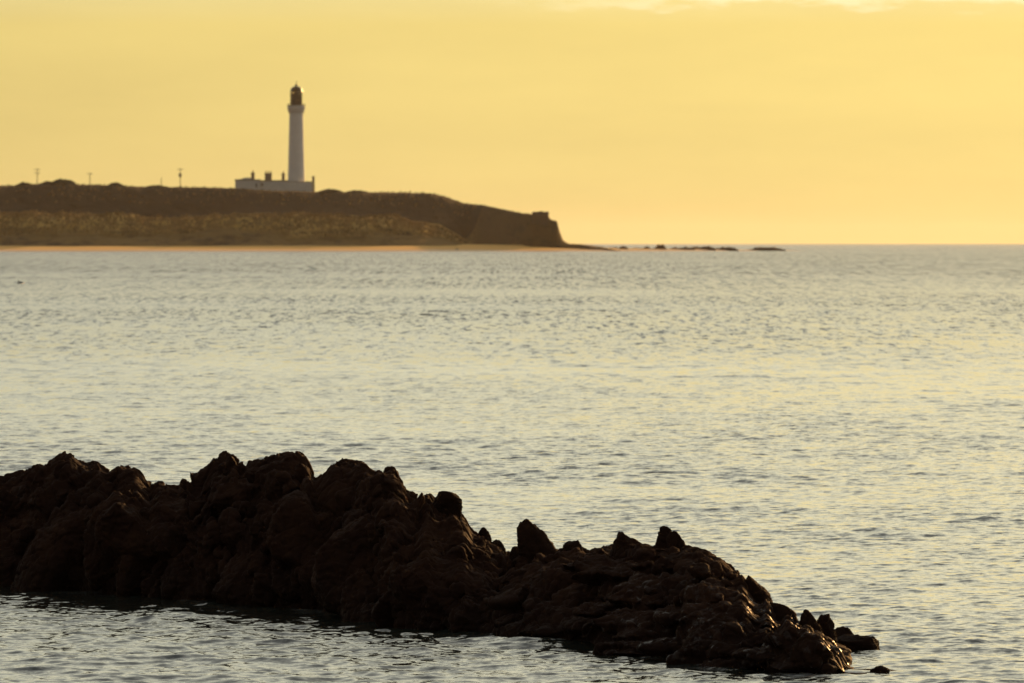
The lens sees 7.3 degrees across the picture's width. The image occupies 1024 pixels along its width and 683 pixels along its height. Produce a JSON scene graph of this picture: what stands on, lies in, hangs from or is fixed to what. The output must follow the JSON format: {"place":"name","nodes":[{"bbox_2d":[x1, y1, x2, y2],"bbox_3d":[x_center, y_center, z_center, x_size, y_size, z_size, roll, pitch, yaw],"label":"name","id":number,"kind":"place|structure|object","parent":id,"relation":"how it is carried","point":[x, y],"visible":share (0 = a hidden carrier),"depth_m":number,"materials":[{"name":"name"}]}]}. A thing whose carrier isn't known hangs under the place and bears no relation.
{"place":"outdoors","nodes":[
{"label":"outdoors","id":0,"kind":"place"},
{"bbox_2d":[0,184,615,250],"bbox_3d":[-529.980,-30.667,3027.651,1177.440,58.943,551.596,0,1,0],"label":"headland","id":1,"kind":"structure","parent":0,"point":[484,224],"depth_m":2876.01,"materials":[{"name":"brown stone"}]},
{"bbox_2d":[15,182,31,186],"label":"gorse bush","id":2,"kind":"object","parent":1,"relation":"on","point":[22,184],"visible":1,"depth_m":2905.53,"materials":[{"name":"green plant"}]},
{"bbox_2d":[41,181,53,184],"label":"gorse bush","id":3,"kind":"object","parent":1,"relation":"on","point":[46,182],"visible":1,"depth_m":2905.80,"materials":[{"name":"green plant"}]},
{"bbox_2d":[51,178,71,184],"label":"gorse bush","id":4,"kind":"object","parent":1,"relation":"on","point":[62,181],"visible":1,"depth_m":2905.27,"materials":[{"name":"green plant"}]},
{"bbox_2d":[108,182,124,186],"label":"gorse bush","id":5,"kind":"object","parent":1,"relation":"on","point":[116,184],"visible":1,"depth_m":2906.01,"materials":[{"name":"green plant"}]},
{"bbox_2d":[144,185,168,187],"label":"gorse bush","id":6,"kind":"object","parent":1,"relation":"on","point":[160,186],"visible":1,"depth_m":2906.69,"materials":[{"name":"green plant"}]},
{"bbox_2d":[177,168,182,185],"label":"utility pole","id":7,"kind":"object","parent":1,"relation":"on","point":[180,174],"visible":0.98,"depth_m":2924.19,"materials":[{"name":"wood"}]},
{"bbox_2d":[0,183,481,241],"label":"grass","id":8,"kind":"structure","parent":1,"relation":"on","point":[406,223],"depth_m":2797.51,"materials":[{"name":"green plant"}]},
{"bbox_2d":[235,170,260,189],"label":"keepers house","id":9,"kind":"structure","parent":1,"relation":"on","point":[252,182],"depth_m":2945.52,"materials":[{"name":"paint"}]},
{"bbox_2d":[260,171,287,189],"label":"keepers house","id":10,"kind":"structure","parent":1,"relation":"on","point":[268,181],"depth_m":2948.51,"materials":[{"name":"paint"}]},
{"bbox_2d":[261,176,314,191],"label":"boundary wall","id":11,"kind":"structure","parent":1,"relation":"on","point":[300,186],"depth_m":2942.54,"materials":[{"name":"stone"}]},
{"bbox_2d":[287,84,304,185],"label":"lighthouse","id":12,"kind":"object","parent":1,"relation":"on","point":[296,109],"visible":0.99,"depth_m":2947.00,"materials":[{"name":"paint"}]},
{"bbox_2d":[317,188,341,192],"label":"gorse bush","id":13,"kind":"object","parent":1,"relation":"on","point":[329,190],"visible":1,"depth_m":2904.61,"materials":[{"name":"green plant"}]},
{"bbox_2d":[348,190,366,192],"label":"gorse bush","id":14,"kind":"object","parent":1,"relation":"on","point":[355,191],"visible":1,"depth_m":2905.75,"materials":[{"name":"green plant"}]},
{"bbox_2d":[532,211,548,224],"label":"cliff stack","id":15,"kind":"object","parent":1,"relation":"on","point":[540,217],"visible":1,"depth_m":2762.74,"materials":[{"name":"stone"}]},
{"bbox_2d":[0,244,798,251],"bbox_3d":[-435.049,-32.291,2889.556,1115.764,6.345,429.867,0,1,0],"label":"beach","id":16,"kind":"structure","parent":0,"point":[483,248],"depth_m":2738.64,"materials":[{"name":"beige sand"}]},
{"bbox_2d":[654,244,666,248],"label":"skerry rock","id":17,"kind":"object","parent":16,"relation":"on","point":[658,246],"visible":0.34,"depth_m":2834.58,"materials":[{"name":"brown stone"}]},
{"bbox_2d":[670,246,694,249],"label":"skerry rock","id":18,"kind":"object","parent":16,"relation":"on","point":[686,248],"visible":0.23,"depth_m":2847.54,"materials":[{"name":"brown stone"}]},
{"bbox_2d":[692,246,715,250],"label":"skerry rock","id":19,"kind":"object","parent":16,"relation":"on","point":[707,248],"visible":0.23,"depth_m":2867.55,"materials":[{"name":"brown stone"}]},
{"bbox_2d":[715,247,738,250],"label":"skerry rock","id":20,"kind":"object","parent":16,"relation":"on","point":[728,248],"visible":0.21,"depth_m":2897.08,"materials":[{"name":"brown stone"}]},
{"bbox_2d":[747,247,785,250],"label":"skerry rock","id":21,"kind":"object","parent":16,"relation":"on","point":[767,249],"visible":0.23,"depth_m":2956.53,"materials":[{"name":"stone"}]},
{"bbox_2d":[0,244,1023,682],"bbox_3d":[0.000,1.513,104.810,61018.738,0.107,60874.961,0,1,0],"label":"sea","id":22,"kind":"structure","parent":0,"point":[832,430],"depth_m":129.47,"materials":[{"name":"liquid"}]},
{"bbox_2d":[0,451,895,673],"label":"rock ridge","id":23,"kind":"object","parent":22,"relation":"in","point":[285,529],"visible":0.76,"depth_m":59.85,"materials":[{"name":"brown stone"}]},
{"bbox_2d":[432,491,462,520],"bbox_3d":[-0.506,1.254,59.838,0.222,0.278,0.271,0,1,-25],"label":"boulder","id":24,"kind":"object","parent":23,"relation":"on","point":[447,502],"visible":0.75,"depth_m":59.76,"materials":[{"name":"black stone"}]},
{"bbox_2d":[469,543,490,562],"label":"boulder","id":25,"kind":"object","parent":23,"relation":"on","point":[478,552],"visible":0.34,"depth_m":58.80,"materials":[{"name":"brown stone"}]},
{"bbox_2d":[477,527,491,542],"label":"boulder","id":26,"kind":"object","parent":23,"relation":"on","point":[483,531],"visible":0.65,"depth_m":59.60,"materials":[{"name":"black stone"}]},
{"bbox_2d":[491,539,506,555],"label":"boulder","id":27,"kind":"object","parent":23,"relation":"on","point":[498,543],"visible":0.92,"depth_m":59.50,"materials":[{"name":"brown stone"}]},
{"bbox_2d":[509,546,518,560],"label":"boulder","id":28,"kind":"object","parent":23,"relation":"on","point":[514,553],"visible":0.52,"depth_m":59.32,"materials":[{"name":"brown stone"}]},
{"bbox_2d":[517,519,555,563],"bbox_3d":[0.203,1.529,58.802,0.339,0.453,0.222,0,1,0],"label":"boulder","id":29,"kind":"object","parent":23,"relation":"on","point":[533,540],"visible":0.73,"depth_m":58.74,"materials":[{"name":"brown stone"}]},
{"bbox_2d":[560,540,582,551],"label":"boulder","id":30,"kind":"object","parent":23,"relation":"on","point":[569,545],"visible":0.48,"depth_m":58.46,"materials":[{"name":"brown stone"}]},
{"bbox_2d":[609,531,641,559],"bbox_3d":[0.838,1.564,57.367,0.373,0.406,0.268,0,1,0],"label":"boulder","id":31,"kind":"object","parent":23,"relation":"on","point":[622,541],"visible":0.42,"depth_m":57.30,"materials":[{"name":"brown stone"}]},
{"bbox_2d":[655,526,671,548],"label":"boulder","id":32,"kind":"object","parent":23,"relation":"on","point":[663,534],"visible":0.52,"depth_m":56.73,"materials":[{"name":"black stone"}]},
{"bbox_2d":[666,531,685,550],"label":"boulder","id":33,"kind":"object","parent":23,"relation":"on","point":[674,539],"visible":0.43,"depth_m":56.57,"materials":[{"name":"brown stone"}]},
{"bbox_2d":[746,575,772,603],"bbox_3d":[1.668,1.809,54.501,0.238,0.434,0.197,0,1,0],"label":"boulder","id":34,"kind":"object","parent":23,"relation":"on","point":[759,593],"visible":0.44,"depth_m":54.43,"materials":[{"name":"brown stone"}]},
{"bbox_2d":[709,629,851,663],"bbox_3d":[1.707,2.090,53.246,1.130,0.408,0.941,0,1,0],"label":"boulder","id":35,"kind":"object","parent":23,"relation":"on","point":[716,634],"visible":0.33,"depth_m":53.27,"materials":[{"name":"brown stone"}]},
{"bbox_2d":[770,602,798,621],"bbox_3d":[1.811,1.919,53.973,0.253,0.325,0.180,0,1,0],"label":"boulder","id":36,"kind":"object","parent":23,"relation":"on","point":[781,611],"visible":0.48,"depth_m":53.91,"materials":[{"name":"brown stone"}]},
{"bbox_2d":[799,609,822,632],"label":"boulder","id":37,"kind":"object","parent":23,"relation":"on","point":[807,617],"visible":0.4,"depth_m":53.55,"materials":[{"name":"brown stone"}]},
{"bbox_2d":[817,614,837,642],"bbox_3d":[2.104,1.978,53.959,0.184,0.290,0.134,0,1,0],"label":"boulder","id":38,"kind":"object","parent":23,"relation":"on","point":[825,622],"visible":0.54,"depth_m":53.91,"materials":[{"name":"brown stone"}]},
{"bbox_2d":[835,626,853,637],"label":"boulder","id":39,"kind":"object","parent":23,"relation":"on","point":[841,630],"visible":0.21,"depth_m":55.80,"materials":[{"name":"black stone"}]},
{"bbox_2d":[836,634,879,650],"bbox_3d":[2.379,2.095,55.224,0.300,0.143,0.204,0,1,15],"label":"boulder","id":40,"kind":"object","parent":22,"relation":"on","point":[857,642],"visible":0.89,"depth_m":55.15,"materials":[{"name":"black stone"}]},
{"bbox_2d":[870,665,889,673],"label":"boulder","id":41,"kind":"object","parent":22,"relation":"in","point":[880,669],"visible":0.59,"depth_m":52.18,"materials":[{"name":"black stone"}]},
{"bbox_2d":[0,0,1023,243],"label":"sky","id":42,"kind":"structure","parent":0,"point":[620,121],"materials":[{"name":"yellow"}]}
]}

